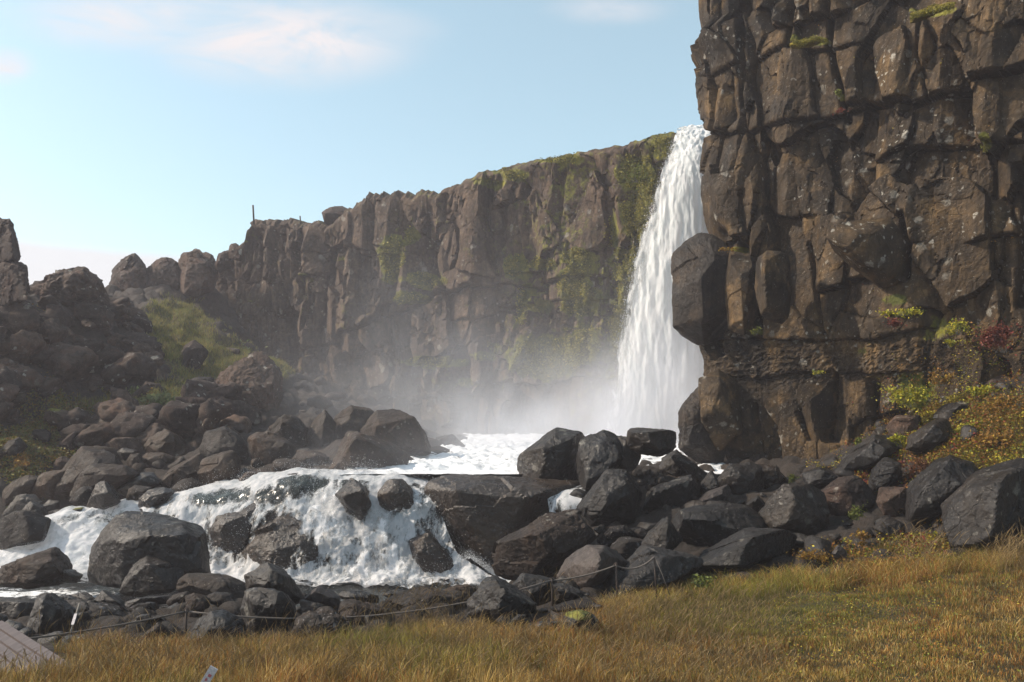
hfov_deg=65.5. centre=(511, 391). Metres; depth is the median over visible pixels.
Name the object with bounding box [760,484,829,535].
boulder
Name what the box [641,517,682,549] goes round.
boulder
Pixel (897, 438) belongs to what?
shrub
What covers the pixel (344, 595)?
boulder
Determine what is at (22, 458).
shrub
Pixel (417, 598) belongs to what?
rocks
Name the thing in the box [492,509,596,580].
boulder
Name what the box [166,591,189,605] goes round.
boulder
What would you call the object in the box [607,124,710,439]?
waterfall
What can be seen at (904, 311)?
shrub
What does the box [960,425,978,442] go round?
stone
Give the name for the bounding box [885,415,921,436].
boulder
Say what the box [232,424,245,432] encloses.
lava lump
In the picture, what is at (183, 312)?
grass
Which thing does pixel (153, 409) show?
lava lump
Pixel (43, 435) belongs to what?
boulder
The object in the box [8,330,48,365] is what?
lava lump
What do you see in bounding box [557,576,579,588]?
stone
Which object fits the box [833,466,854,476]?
stone
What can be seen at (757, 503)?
boulder
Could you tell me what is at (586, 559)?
boulder
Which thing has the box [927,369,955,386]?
shrub
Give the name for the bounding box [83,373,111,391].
boulder
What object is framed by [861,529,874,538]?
stone
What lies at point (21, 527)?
boulder
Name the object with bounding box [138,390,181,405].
shrub
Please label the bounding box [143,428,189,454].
boulder
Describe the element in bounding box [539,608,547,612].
stone
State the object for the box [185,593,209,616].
boulder
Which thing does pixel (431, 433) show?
stone
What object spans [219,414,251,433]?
lava lump
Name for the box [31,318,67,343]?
lava lump
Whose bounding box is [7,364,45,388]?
lava lump
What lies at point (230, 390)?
lava lump
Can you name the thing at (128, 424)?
lava lump
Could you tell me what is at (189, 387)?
lava lump
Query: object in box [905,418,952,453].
boulder
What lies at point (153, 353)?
lava lump
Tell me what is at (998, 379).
boulder
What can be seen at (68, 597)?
boulder
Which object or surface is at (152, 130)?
sky
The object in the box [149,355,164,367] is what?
lava lump
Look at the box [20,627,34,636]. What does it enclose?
stone
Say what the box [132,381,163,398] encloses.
boulder
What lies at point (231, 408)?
lava lump
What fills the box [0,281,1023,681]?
ground
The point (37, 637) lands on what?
rope
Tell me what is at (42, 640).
stone
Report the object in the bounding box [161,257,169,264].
lava rock
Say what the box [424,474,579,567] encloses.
boulder
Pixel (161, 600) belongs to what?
boulder
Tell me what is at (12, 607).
boulder
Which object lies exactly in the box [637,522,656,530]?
stone
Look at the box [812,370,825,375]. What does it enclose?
shrub
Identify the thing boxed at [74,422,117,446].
lava lump
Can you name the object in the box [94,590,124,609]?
boulder
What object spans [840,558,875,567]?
shrub
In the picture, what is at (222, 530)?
boulder
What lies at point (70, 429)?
lava lump
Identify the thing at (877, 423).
stone
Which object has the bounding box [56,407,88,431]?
lava lump
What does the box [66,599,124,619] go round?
boulder
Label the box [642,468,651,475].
boulder
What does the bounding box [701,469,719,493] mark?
boulder
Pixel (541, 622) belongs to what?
boulder
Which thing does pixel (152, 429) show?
lava lump
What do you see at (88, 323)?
lava lump
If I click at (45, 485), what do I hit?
boulder
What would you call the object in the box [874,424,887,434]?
stone
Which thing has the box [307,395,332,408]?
stone
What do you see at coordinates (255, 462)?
stone
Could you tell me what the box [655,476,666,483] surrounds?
boulder
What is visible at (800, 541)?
stone
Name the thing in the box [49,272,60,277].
lava rock
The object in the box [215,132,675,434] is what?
back cliff
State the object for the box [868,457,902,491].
boulder
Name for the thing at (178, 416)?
lava lump
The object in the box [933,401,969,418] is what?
boulder
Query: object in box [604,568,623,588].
stone
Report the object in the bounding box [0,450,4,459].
stone
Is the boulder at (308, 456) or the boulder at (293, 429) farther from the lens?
the boulder at (293, 429)
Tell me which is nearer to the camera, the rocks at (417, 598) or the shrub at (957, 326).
the rocks at (417, 598)
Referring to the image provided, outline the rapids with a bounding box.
[0,498,140,573]
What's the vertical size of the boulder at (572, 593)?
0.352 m
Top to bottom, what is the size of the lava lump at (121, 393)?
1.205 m
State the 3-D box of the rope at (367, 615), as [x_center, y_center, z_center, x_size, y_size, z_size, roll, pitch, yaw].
[-1.827,2.843,10.750,4.858,0.392,0.024,0,0,-11]
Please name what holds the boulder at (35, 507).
on the rapids
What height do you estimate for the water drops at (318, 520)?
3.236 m
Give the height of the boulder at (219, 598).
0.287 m
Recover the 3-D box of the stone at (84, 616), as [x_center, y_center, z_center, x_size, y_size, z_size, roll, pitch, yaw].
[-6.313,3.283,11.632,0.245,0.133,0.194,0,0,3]
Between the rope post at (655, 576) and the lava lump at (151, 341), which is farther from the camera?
the lava lump at (151, 341)
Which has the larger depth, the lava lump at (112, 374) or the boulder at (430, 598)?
the lava lump at (112, 374)
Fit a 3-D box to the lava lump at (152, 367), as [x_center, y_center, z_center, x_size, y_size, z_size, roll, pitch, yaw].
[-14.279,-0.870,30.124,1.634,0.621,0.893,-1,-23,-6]
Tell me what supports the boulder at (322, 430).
on the ground at (214, 305)
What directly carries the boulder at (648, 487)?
on the boulder at (680, 491)
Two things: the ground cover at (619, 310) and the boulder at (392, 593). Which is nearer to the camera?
the boulder at (392, 593)
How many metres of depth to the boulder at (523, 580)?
11.53 m
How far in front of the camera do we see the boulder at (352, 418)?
24.66 m
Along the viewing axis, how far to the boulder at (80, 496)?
19.88 m
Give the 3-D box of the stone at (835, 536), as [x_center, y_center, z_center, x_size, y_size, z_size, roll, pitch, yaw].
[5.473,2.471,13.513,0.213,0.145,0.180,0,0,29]
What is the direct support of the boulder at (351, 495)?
in the cascade
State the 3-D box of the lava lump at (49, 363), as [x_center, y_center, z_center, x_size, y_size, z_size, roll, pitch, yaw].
[-15.507,-0.917,27.555,1.827,0.920,1.252,-24,-3,21]
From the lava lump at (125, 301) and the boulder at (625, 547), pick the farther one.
the lava lump at (125, 301)
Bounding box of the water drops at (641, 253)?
[602,139,680,430]
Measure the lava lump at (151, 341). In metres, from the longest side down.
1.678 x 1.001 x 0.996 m
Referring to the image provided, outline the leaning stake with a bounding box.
[69,603,80,634]
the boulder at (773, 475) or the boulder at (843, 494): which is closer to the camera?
the boulder at (843, 494)
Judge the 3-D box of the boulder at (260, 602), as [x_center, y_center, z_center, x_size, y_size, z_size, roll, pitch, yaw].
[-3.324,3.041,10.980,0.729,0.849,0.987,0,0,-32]
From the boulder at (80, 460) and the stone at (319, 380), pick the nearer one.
the boulder at (80, 460)
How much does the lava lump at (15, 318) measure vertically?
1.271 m
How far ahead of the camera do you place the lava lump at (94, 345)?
29.81 m
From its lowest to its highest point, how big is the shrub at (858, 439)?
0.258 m
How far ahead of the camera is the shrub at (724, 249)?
20.60 m
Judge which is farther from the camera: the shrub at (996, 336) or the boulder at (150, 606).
the shrub at (996, 336)
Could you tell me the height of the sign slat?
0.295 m
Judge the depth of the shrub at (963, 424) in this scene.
15.41 m
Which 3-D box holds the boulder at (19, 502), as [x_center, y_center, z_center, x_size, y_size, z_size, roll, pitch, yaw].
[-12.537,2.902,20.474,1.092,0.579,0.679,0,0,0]
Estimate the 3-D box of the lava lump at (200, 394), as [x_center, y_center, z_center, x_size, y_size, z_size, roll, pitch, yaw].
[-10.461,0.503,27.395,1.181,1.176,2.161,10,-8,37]
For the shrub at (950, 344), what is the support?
on the cliff at (912, 196)
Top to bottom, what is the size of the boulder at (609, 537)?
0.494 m
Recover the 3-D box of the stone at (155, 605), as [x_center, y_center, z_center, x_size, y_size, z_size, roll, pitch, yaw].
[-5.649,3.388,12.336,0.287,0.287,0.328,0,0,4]
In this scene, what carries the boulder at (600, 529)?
on the boulder at (609, 537)
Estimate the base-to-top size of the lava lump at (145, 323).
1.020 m
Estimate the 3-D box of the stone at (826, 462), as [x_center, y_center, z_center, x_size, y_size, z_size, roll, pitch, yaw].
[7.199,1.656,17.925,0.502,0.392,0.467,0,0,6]
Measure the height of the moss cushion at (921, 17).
0.415 m
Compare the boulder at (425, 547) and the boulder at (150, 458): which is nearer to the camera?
the boulder at (425, 547)
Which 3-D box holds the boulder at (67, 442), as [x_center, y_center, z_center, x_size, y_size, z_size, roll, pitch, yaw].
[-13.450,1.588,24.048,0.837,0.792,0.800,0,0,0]
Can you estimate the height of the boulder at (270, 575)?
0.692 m
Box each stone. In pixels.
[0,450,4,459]
[0,613,8,621]
[5,619,22,626]
[13,624,24,630]
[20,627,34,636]
[37,631,65,643]
[70,612,87,620]
[94,445,119,457]
[132,463,147,471]
[136,614,151,621]
[146,602,159,609]
[152,459,166,468]
[167,456,184,468]
[167,602,178,608]
[172,441,188,456]
[172,477,203,492]
[225,347,240,354]
[251,458,264,467]
[293,381,306,389]
[296,373,306,379]
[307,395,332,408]
[314,376,326,385]
[325,392,345,400]
[365,616,371,624]
[374,404,386,409]
[419,420,436,430]
[423,429,436,436]
[455,434,467,440]
[497,614,517,625]
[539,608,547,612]
[552,612,565,620]
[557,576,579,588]
[569,488,587,501]
[595,583,605,590]
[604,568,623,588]
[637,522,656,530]
[682,500,705,508]
[705,501,723,504]
[789,533,806,550]
[804,535,831,561]
[819,456,837,468]
[828,532,840,541]
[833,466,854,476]
[844,521,852,526]
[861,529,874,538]
[874,419,884,426]
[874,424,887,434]
[874,515,889,524]
[932,521,941,527]
[936,525,946,540]
[937,411,956,421]
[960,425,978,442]
[994,381,1011,390]
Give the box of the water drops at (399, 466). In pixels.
[235,446,497,480]
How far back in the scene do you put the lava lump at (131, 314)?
35.09 m
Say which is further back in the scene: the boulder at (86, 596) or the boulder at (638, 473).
the boulder at (638, 473)
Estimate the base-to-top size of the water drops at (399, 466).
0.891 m
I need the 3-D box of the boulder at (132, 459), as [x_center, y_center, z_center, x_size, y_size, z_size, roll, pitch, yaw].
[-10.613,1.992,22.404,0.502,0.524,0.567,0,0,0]
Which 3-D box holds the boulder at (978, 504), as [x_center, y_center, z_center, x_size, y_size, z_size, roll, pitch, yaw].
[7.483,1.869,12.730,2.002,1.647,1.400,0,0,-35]
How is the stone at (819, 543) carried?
on the ground at (214, 305)
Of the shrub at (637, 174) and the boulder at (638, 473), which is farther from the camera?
the shrub at (637, 174)
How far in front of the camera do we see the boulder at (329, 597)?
12.16 m
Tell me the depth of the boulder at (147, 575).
14.85 m
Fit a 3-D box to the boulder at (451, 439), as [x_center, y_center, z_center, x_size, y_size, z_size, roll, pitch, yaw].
[-2.250,1.819,28.558,1.472,0.615,0.980,0,0,0]
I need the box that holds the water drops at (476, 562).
[453,551,493,574]
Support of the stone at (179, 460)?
on the ground at (214, 305)
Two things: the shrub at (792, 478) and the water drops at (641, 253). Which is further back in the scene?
the water drops at (641, 253)
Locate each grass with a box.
[0,292,295,460]
[0,552,1023,681]
[0,577,816,681]
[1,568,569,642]
[871,517,1023,581]
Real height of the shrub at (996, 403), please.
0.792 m
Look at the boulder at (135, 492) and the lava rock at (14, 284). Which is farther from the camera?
the lava rock at (14, 284)
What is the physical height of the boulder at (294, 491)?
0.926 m
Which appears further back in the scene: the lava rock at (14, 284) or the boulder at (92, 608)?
the lava rock at (14, 284)
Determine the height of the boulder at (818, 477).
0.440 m
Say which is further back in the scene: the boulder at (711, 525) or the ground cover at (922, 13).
the ground cover at (922, 13)
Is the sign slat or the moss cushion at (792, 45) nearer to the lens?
the sign slat
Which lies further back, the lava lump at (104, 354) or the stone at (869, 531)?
the lava lump at (104, 354)
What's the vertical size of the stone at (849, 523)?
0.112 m
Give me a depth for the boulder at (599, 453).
17.99 m
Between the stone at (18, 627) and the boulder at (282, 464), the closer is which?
the stone at (18, 627)
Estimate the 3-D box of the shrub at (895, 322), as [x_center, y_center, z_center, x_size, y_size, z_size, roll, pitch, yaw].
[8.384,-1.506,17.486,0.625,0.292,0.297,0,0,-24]
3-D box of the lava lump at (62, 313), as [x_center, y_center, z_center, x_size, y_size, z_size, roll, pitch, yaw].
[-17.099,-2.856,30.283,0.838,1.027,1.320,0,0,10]
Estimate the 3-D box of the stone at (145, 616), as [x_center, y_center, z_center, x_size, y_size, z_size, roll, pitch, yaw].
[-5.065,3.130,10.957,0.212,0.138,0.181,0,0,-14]
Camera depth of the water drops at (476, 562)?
17.23 m
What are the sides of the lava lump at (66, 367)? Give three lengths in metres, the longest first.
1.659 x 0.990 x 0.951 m
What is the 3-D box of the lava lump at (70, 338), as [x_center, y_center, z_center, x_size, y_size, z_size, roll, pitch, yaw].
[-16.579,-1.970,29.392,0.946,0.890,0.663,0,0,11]
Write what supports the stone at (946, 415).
on the ground at (214, 305)
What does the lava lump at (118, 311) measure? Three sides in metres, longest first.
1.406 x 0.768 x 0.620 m
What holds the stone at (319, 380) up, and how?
on the ground at (214, 305)
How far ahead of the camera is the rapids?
18.67 m
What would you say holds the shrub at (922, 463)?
on the ground at (214, 305)
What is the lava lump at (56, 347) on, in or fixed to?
on the ground at (214, 305)
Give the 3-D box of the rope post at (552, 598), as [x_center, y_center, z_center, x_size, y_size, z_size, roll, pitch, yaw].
[0.557,2.891,11.200,0.072,0.550,0.032,0,0,0]
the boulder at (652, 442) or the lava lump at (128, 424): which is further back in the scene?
the lava lump at (128, 424)
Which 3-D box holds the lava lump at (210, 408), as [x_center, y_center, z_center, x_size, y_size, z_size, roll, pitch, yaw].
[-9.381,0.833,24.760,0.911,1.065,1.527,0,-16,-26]
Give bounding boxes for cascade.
[135,467,487,587]
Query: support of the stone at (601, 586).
on the ground at (214, 305)
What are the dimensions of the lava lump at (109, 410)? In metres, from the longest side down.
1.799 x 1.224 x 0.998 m
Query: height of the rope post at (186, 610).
0.732 m
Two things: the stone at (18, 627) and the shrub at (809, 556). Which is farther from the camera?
the shrub at (809, 556)
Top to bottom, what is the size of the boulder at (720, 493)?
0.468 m
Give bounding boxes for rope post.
[183,608,188,637]
[549,577,553,605]
[614,562,618,595]
[654,556,669,595]
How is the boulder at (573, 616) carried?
on the ground at (214, 305)
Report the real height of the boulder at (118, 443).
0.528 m
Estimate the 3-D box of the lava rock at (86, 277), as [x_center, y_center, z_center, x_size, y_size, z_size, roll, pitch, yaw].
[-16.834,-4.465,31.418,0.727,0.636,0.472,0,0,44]
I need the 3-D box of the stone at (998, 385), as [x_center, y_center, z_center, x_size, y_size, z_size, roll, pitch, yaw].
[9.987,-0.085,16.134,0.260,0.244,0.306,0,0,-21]
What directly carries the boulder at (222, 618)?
on the ground at (214, 305)
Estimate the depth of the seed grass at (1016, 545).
11.54 m
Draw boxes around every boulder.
[0,437,27,457]
[0,510,50,549]
[0,547,72,588]
[0,597,34,618]
[2,475,37,505]
[2,494,42,515]
[22,501,48,515]
[26,592,74,634]
[31,429,50,442]
[31,469,65,499]
[43,408,67,425]
[43,500,59,511]
[48,507,83,513]
[52,456,69,469]
[53,432,76,453]
[54,446,122,499]
[59,569,82,582]
[59,594,77,599]
[62,634,92,644]
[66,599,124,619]
[69,463,139,497]
[69,486,93,505]
[71,592,94,600]
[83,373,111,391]
[86,413,108,423]
[86,481,120,509]
[87,511,210,587]
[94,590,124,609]
[105,437,145,453]
[116,472,159,496]
[117,448,136,460]
[119,555,184,595]
[124,595,167,607]
[126,453,143,467]
[126,485,151,500]
[127,603,155,611]
[131,615,168,624]
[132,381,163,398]
[138,487,174,511]
[142,452,174,467]
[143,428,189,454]
[146,622,167,636]
[159,453,206,487]
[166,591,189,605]
[176,573,246,598]
[181,340,208,369]
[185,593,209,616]
[187,609,247,643]
[191,376,214,382]
[192,433,202,447]
[197,450,240,484]
[199,426,248,459]
[205,500,264,558]
[207,592,234,606]
[215,351,283,411]
[232,468,249,479]
[238,468,271,480]
[240,513,330,571]
[240,587,295,633]
[244,562,304,604]
[247,431,295,464]
[271,414,308,446]
[271,458,313,471]
[276,473,328,499]
[290,606,351,637]
[292,448,328,464]
[299,599,323,612]
[304,585,340,611]
[306,410,336,447]
[322,206,347,225]
[329,431,409,469]
[334,405,373,437]
[335,478,371,519]
[338,599,383,625]
[339,590,378,603]
[360,409,430,455]
[377,479,413,514]
[382,589,404,597]
[385,586,459,610]
[409,532,453,574]
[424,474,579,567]
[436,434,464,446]
[443,584,476,596]
[467,575,536,625]
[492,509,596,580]
[511,614,528,625]
[512,573,556,603]
[517,427,584,479]
[535,621,559,635]
[550,600,603,612]
[553,583,589,604]
[556,544,626,588]
[561,609,600,632]
[576,430,622,491]
[577,469,641,526]
[594,525,605,534]
[596,525,636,547]
[603,544,702,598]
[610,536,642,559]
[617,436,640,470]
[626,427,676,456]
[632,469,642,477]
[634,528,647,538]
[637,477,648,485]
[641,474,701,511]
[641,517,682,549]
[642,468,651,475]
[645,484,654,490]
[650,470,658,477]
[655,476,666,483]
[659,449,685,475]
[671,453,706,481]
[673,502,766,546]
[697,527,796,572]
[698,485,730,501]
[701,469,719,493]
[717,461,764,494]
[746,495,764,512]
[757,464,786,489]
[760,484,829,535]
[802,467,838,487]
[821,475,875,518]
[832,545,846,560]
[839,435,902,472]
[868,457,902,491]
[873,516,904,539]
[876,486,906,516]
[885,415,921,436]
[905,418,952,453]
[905,455,978,525]
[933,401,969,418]
[941,458,1023,549]
[984,375,1011,387]
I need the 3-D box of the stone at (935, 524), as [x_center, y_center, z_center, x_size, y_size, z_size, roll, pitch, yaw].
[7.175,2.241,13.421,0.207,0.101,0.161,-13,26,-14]
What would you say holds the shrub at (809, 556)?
on the ground at (214, 305)
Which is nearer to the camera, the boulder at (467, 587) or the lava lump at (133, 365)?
the boulder at (467, 587)
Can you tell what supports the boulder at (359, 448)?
on the ground at (214, 305)
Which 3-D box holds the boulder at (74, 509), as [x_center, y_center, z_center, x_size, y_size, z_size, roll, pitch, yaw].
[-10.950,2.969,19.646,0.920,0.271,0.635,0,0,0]
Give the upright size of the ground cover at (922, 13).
0.466 m
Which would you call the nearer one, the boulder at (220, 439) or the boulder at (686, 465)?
the boulder at (686, 465)
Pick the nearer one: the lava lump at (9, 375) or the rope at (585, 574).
the rope at (585, 574)
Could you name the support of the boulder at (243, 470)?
on the ground at (214, 305)
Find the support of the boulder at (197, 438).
on the ground at (214, 305)
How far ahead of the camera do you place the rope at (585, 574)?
11.24 m
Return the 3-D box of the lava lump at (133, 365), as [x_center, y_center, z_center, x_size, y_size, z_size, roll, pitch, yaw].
[-14.051,-0.970,30.131,0.981,1.107,1.522,0,0,40]
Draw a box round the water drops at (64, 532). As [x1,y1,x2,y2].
[0,506,139,559]
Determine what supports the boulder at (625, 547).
on the ground at (214, 305)
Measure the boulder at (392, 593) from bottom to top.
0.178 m
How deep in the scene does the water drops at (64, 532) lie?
18.69 m
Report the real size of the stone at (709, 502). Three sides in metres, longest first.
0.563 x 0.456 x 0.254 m
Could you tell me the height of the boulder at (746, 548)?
0.802 m
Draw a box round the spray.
[279,486,491,588]
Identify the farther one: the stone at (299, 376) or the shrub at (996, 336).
the stone at (299, 376)
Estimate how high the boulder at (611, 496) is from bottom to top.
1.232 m
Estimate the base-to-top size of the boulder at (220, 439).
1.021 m
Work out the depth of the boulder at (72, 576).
15.59 m
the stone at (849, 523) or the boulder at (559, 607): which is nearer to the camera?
the boulder at (559, 607)
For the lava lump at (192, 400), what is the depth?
25.98 m
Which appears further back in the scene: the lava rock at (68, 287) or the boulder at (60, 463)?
the lava rock at (68, 287)
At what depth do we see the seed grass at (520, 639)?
7.92 m
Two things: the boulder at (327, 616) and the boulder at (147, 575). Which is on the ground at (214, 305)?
the boulder at (327, 616)
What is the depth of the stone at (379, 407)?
37.26 m
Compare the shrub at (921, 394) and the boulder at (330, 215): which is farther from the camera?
the boulder at (330, 215)
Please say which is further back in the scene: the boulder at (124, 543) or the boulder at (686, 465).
the boulder at (686, 465)
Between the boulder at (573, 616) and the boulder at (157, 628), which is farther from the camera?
the boulder at (157, 628)
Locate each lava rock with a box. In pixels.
[0,217,20,262]
[0,261,29,305]
[29,266,109,308]
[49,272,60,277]
[78,270,91,283]
[109,253,148,290]
[117,255,132,270]
[132,260,146,276]
[146,257,179,289]
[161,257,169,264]
[178,248,218,298]
[187,250,202,258]
[215,250,234,272]
[228,243,243,260]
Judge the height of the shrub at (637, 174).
1.495 m
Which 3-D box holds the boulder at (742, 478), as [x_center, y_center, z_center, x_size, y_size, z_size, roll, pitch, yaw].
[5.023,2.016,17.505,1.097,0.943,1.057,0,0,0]
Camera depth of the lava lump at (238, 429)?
24.28 m
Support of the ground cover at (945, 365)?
on the cliff at (912, 196)
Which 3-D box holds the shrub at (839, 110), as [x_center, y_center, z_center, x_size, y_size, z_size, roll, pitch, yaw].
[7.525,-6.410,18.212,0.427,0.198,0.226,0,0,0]
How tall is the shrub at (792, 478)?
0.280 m
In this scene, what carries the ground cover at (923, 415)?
on the ground at (214, 305)
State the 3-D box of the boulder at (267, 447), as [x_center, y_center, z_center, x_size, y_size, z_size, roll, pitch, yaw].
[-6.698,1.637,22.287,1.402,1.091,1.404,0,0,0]
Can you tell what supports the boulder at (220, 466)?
on the ground at (214, 305)
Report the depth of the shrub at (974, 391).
16.25 m
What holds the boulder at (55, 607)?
on the ground at (214, 305)
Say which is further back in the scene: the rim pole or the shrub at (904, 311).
the rim pole
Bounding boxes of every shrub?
[7,452,40,467]
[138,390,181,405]
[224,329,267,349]
[620,161,658,188]
[685,573,717,588]
[718,247,737,252]
[749,326,762,334]
[786,546,835,566]
[788,474,798,482]
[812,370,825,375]
[832,107,850,114]
[835,89,842,98]
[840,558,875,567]
[843,499,867,521]
[849,527,871,546]
[854,437,862,445]
[871,376,939,418]
[875,306,925,319]
[882,317,906,327]
[884,534,940,549]
[887,432,908,450]
[897,449,930,484]
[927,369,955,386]
[943,339,961,347]
[946,317,968,336]
[947,429,1014,447]
[953,418,984,435]
[963,382,1005,397]
[971,318,1021,363]
[980,140,990,155]
[983,389,1021,413]
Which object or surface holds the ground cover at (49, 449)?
on the ground at (214, 305)
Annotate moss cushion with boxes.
[789,38,821,48]
[909,2,956,22]
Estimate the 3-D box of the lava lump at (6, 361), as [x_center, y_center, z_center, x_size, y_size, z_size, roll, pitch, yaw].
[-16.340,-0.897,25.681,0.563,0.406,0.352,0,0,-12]
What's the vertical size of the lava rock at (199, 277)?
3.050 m
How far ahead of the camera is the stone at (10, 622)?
11.28 m
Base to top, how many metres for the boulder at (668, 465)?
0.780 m
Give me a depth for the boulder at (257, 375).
30.15 m
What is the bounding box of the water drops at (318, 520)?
[163,456,488,591]
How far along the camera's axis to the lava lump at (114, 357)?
30.11 m
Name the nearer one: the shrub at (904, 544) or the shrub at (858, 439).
the shrub at (904, 544)
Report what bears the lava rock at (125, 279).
on the ground at (214, 305)
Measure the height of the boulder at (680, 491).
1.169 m
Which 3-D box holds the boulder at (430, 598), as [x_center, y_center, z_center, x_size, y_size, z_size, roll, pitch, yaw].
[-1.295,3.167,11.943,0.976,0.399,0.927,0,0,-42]
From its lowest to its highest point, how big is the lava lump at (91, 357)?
1.244 m
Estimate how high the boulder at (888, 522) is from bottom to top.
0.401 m
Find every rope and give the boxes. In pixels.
[29,611,185,638]
[187,580,550,618]
[553,565,615,580]
[617,557,653,568]
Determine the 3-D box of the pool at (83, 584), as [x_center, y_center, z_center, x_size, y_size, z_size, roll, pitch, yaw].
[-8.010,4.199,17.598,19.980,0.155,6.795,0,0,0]
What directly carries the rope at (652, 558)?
attached to the rope post at (655, 576)
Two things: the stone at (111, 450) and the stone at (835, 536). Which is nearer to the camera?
the stone at (835, 536)
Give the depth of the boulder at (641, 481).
16.83 m
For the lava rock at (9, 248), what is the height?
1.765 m
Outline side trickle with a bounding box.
[548,486,582,511]
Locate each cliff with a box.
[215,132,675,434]
[671,0,1023,463]
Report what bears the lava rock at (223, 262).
on the back cliff at (334, 311)
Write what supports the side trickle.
on the ground at (214, 305)
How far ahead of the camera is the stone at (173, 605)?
12.05 m
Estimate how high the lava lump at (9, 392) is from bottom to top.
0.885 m
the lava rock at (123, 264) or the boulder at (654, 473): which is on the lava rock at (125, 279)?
the lava rock at (123, 264)
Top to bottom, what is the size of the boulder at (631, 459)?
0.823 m
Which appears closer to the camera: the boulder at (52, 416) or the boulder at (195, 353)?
the boulder at (52, 416)
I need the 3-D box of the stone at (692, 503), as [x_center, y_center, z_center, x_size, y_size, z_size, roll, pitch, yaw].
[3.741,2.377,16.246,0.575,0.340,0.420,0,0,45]
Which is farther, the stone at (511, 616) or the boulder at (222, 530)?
the boulder at (222, 530)
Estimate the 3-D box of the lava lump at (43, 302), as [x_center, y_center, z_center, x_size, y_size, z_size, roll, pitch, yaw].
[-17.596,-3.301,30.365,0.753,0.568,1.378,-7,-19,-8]
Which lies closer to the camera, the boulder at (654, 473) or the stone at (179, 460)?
the boulder at (654, 473)
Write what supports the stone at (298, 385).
on the ground at (214, 305)
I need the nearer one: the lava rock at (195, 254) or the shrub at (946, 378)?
the shrub at (946, 378)
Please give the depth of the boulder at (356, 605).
11.16 m
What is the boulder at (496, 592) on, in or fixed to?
on the ground at (214, 305)
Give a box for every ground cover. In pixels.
[0,303,192,507]
[298,132,673,386]
[721,24,1023,448]
[792,2,954,46]
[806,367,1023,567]
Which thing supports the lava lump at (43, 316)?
on the ground at (214, 305)
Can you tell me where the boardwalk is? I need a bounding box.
[0,621,71,675]
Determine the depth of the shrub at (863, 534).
13.01 m
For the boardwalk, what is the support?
on the ground at (214, 305)
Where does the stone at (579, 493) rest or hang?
on the ground at (214, 305)
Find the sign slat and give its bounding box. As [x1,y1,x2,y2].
[201,666,217,681]
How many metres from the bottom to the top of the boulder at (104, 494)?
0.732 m
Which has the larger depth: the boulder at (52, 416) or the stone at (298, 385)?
the stone at (298, 385)
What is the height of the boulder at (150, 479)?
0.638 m
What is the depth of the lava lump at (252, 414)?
27.07 m
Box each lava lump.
[0,301,40,333]
[0,358,15,365]
[0,364,23,388]
[0,382,19,402]
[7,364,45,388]
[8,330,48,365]
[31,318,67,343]
[36,376,62,393]
[37,295,59,309]
[38,350,86,374]
[39,313,51,321]
[45,303,74,328]
[49,342,72,353]
[52,353,83,381]
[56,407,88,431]
[59,346,101,380]
[59,423,92,437]
[64,327,77,343]
[73,301,114,327]
[73,339,104,351]
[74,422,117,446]
[81,318,96,328]
[94,347,123,368]
[94,398,136,421]
[100,358,131,386]
[107,297,131,308]
[108,304,128,318]
[108,353,122,362]
[109,411,155,436]
[110,386,139,405]
[115,306,147,323]
[118,361,156,373]
[119,339,164,356]
[119,351,157,380]
[121,332,159,351]
[129,315,152,333]
[134,403,162,418]
[139,423,170,445]
[145,351,163,358]
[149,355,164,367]
[158,400,199,434]
[170,429,189,438]
[175,396,206,403]
[180,379,240,398]
[185,390,210,399]
[194,418,216,434]
[195,398,225,426]
[200,398,237,420]
[207,382,243,399]
[211,396,261,424]
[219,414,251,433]
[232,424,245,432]
[233,427,243,432]
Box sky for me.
[0,0,703,286]
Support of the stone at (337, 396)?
on the ground at (214, 305)
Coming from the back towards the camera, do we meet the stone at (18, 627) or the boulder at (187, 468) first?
the boulder at (187, 468)
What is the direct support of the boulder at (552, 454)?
on the ground at (214, 305)
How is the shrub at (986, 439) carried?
on the ground at (214, 305)
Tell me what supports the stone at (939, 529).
on the ground at (214, 305)
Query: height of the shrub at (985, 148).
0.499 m
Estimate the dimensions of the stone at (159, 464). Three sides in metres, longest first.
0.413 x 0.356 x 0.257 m
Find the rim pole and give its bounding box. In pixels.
[252,205,254,224]
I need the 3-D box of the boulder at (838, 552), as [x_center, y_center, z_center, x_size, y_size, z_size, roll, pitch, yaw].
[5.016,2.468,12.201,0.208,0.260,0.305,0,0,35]
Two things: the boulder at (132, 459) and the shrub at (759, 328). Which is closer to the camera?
the shrub at (759, 328)
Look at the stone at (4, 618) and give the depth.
12.15 m
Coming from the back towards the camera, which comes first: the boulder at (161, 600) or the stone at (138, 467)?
the stone at (138, 467)
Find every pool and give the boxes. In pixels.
[0,567,510,607]
[339,433,724,474]
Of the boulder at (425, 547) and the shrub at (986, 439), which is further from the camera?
the boulder at (425, 547)
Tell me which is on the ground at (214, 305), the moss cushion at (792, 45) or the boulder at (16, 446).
the boulder at (16, 446)

